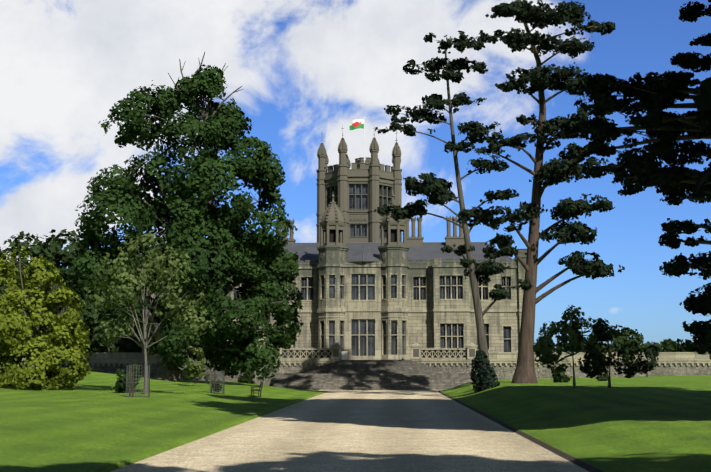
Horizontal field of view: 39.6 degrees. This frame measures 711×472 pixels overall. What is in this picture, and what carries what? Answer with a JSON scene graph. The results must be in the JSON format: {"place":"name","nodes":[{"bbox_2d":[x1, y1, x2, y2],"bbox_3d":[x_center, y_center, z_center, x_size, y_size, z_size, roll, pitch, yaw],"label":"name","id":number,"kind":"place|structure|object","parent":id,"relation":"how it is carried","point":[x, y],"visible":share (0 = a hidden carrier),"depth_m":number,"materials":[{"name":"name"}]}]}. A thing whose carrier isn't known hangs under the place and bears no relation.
{"place":"outdoors","nodes":[
{"label":"outdoors","id":0,"kind":"place"},
{"bbox_2d":[142,117,526,359],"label":"castle","id":1,"kind":"structure","parent":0,"point":[370,285],"depth_m":105.81,"materials":[{"name":"stone"}]},
{"bbox_2d":[349,119,363,129],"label":"flag","id":2,"kind":"object","parent":1,"relation":"attached to","point":[356,124],"visible":1,"depth_m":125.44,"materials":[{"name":"multicoloured fabric"}]},
{"bbox_2d":[341,350,347,359],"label":"sign board","id":3,"kind":"object","parent":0,"point":[344,354],"visible":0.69,"depth_m":102.85,"materials":[{"name":"white"}]},
{"bbox_2d":[0,368,710,471],"bbox_3d":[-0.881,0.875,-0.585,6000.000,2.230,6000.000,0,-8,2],"label":"ground","id":4,"kind":"structure","parent":0,"point":[93,422],"depth_m":30.82,"materials":[{"name":"green plant"}]},
{"bbox_2d":[0,261,35,352],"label":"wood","id":5,"kind":"object","parent":4,"relation":"on","point":[1,289],"visible":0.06,"depth_m":139.03,"materials":[{"name":"green plant"}]},
{"bbox_2d":[0,231,73,297],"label":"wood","id":6,"kind":"object","parent":4,"relation":"on","point":[37,250],"visible":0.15,"depth_m":150.82,"materials":[{"name":"green plant"}]},
{"bbox_2d":[0,246,93,389],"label":"bush","id":7,"kind":"object","parent":4,"relation":"on","point":[38,349],"visible":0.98,"depth_m":56.18,"materials":[{"name":"green plant"}]},
{"bbox_2d":[22,283,83,349],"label":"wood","id":8,"kind":"object","parent":4,"relation":"on","point":[57,310],"visible":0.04,"depth_m":130.54,"materials":[{"name":"green plant"}]},
{"bbox_2d":[27,229,86,308],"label":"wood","id":9,"kind":"object","parent":4,"relation":"on","point":[59,254],"visible":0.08,"depth_m":159.84,"materials":[{"name":"green plant"}]},
{"bbox_2d":[61,260,93,332],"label":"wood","id":10,"kind":"object","parent":4,"relation":"on","point":[85,299],"visible":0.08,"depth_m":149.00,"materials":[{"name":"green plant"}]},
{"bbox_2d":[78,302,126,351],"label":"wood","id":11,"kind":"object","parent":4,"relation":"on","point":[90,319],"visible":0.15,"depth_m":126.29,"materials":[{"name":"green plant"}]},
{"bbox_2d":[85,324,137,352],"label":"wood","id":12,"kind":"object","parent":4,"relation":"on","point":[121,345],"visible":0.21,"depth_m":117.02,"materials":[{"name":"green plant"}]},
{"bbox_2d":[92,283,141,351],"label":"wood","id":13,"kind":"object","parent":4,"relation":"on","point":[134,343],"visible":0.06,"depth_m":122.59,"materials":[{"name":"green plant"}]},
{"bbox_2d":[113,363,142,392],"bbox_3d":[-12.547,7.901,54.356,1.577,1.790,1.439,0,-8,2],"label":"bush","id":14,"kind":"object","parent":4,"relation":"on","point":[120,386],"visible":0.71,"depth_m":54.08,"materials":[{"name":"green plant"}]},
{"bbox_2d":[126,364,149,397],"bbox_3d":[-10.939,7.264,49.538,1.128,1.650,1.166,0,-8,2],"label":"tree guard","id":15,"kind":"object","parent":4,"relation":"on","point":[130,375],"visible":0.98,"depth_m":49.51,"materials":[{"name":"silver metal"}]},
{"bbox_2d":[81,231,216,393],"bbox_3d":[-11.007,4.161,53.962,7.136,9.140,4.686,-4,-9,30],"label":"tree","id":16,"kind":"object","parent":4,"relation":"on","point":[173,302],"visible":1,"depth_m":53.99,"materials":[{"name":"green plant"}]},
{"bbox_2d":[66,52,303,381],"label":"tree","id":17,"kind":"object","parent":4,"relation":"on","point":[184,216],"visible":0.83,"depth_m":85.08,"materials":[{"name":"green plant"}]},
{"bbox_2d":[178,346,208,385],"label":"tree","id":18,"kind":"object","parent":4,"relation":"on","point":[193,368],"visible":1,"depth_m":74.44,"materials":[{"name":"green plant"}]},
{"bbox_2d":[210,371,224,393],"bbox_3d":[-8.452,8.917,60.187,0.878,1.400,0.908,0,-8,2],"label":"tree guard","id":19,"kind":"object","parent":4,"relation":"on","point":[216,386],"visible":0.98,"depth_m":60.10,"materials":[{"name":"silver metal"}]},
{"bbox_2d":[238,372,254,383],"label":"bush","id":20,"kind":"object","parent":4,"relation":"on","point":[241,379],"visible":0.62,"depth_m":100.02,"materials":[{"name":"green plant"}]},
{"bbox_2d":[250,382,263,396],"bbox_3d":[-6.173,9.600,61.829,0.720,0.946,1.660,1,-8,-10],"label":"bench","id":21,"kind":"object","parent":4,"relation":"on","point":[259,387],"visible":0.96,"depth_m":61.11,"materials":[{"name":"black metal"}]},
{"bbox_2d":[374,31,532,386],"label":"pine tree","id":22,"kind":"object","parent":4,"relation":"on","point":[434,190],"visible":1,"depth_m":70.67,"materials":[{"name":"green plant"}]},
{"bbox_2d":[470,349,499,392],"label":"conical shrub","id":23,"kind":"object","parent":4,"relation":"on","point":[485,371],"visible":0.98,"depth_m":65.09,"materials":[{"name":"green plant"}]},
{"bbox_2d":[474,0,624,382],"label":"pine tree","id":24,"kind":"object","parent":4,"relation":"on","point":[568,166],"visible":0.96,"depth_m":74.07,"materials":[{"name":"plant"}]},
{"bbox_2d":[552,370,571,381],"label":"bush","id":25,"kind":"object","parent":4,"relation":"on","point":[561,377],"visible":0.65,"depth_m":76.94,"materials":[{"name":"green plant"}]},
{"bbox_2d":[532,305,607,387],"bbox_3d":[12.073,6.312,55.778,5.180,4.837,2.537,4,-9,-27],"label":"tree","id":26,"kind":"object","parent":4,"relation":"on","point":[544,346],"visible":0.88,"depth_m":55.62,"materials":[{"name":"green plant"}]},
{"bbox_2d":[594,370,608,380],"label":"bush","id":27,"kind":"object","parent":4,"relation":"on","point":[603,377],"visible":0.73,"depth_m":79.78,"materials":[{"name":"green plant"}]},
{"bbox_2d":[577,318,643,387],"bbox_3d":[14.600,6.738,56.642,2.896,4.183,4.998,-6,-10,38],"label":"tree","id":28,"kind":"object","parent":4,"relation":"on","point":[621,347],"visible":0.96,"depth_m":56.08,"materials":[{"name":"green plant"}]},
{"bbox_2d":[569,0,710,354],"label":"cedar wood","id":29,"kind":"object","parent":4,"relation":"on","point":[655,94],"visible":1,"depth_m":30.91,"materials":[{"name":"green plant"}]},
{"bbox_2d":[634,345,659,376],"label":"small tree","id":30,"kind":"object","parent":4,"relation":"on","point":[645,366],"visible":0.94,"depth_m":96.06,"materials":[{"name":"green plant"}]},
{"bbox_2d":[0,0,710,351],"label":"sky","id":31,"kind":"structure","parent":0,"point":[304,69],"materials":[{"name":"blue"}]},
{"bbox_2d":[1,343,710,389],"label":"terrace","id":32,"kind":"structure","parent":0,"point":[330,369],"depth_m":100.32,"materials":[{"name":"beige stone"}]},
{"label":"hill ground","id":33,"kind":"structure","parent":0,"visible":0},
{"bbox_2d":[555,338,698,351],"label":"trees","id":34,"kind":"object","parent":33,"relation":"on","point":[668,345],"visible":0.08,"depth_m":300.31,"materials":[{"name":"green plant"}]}
]}

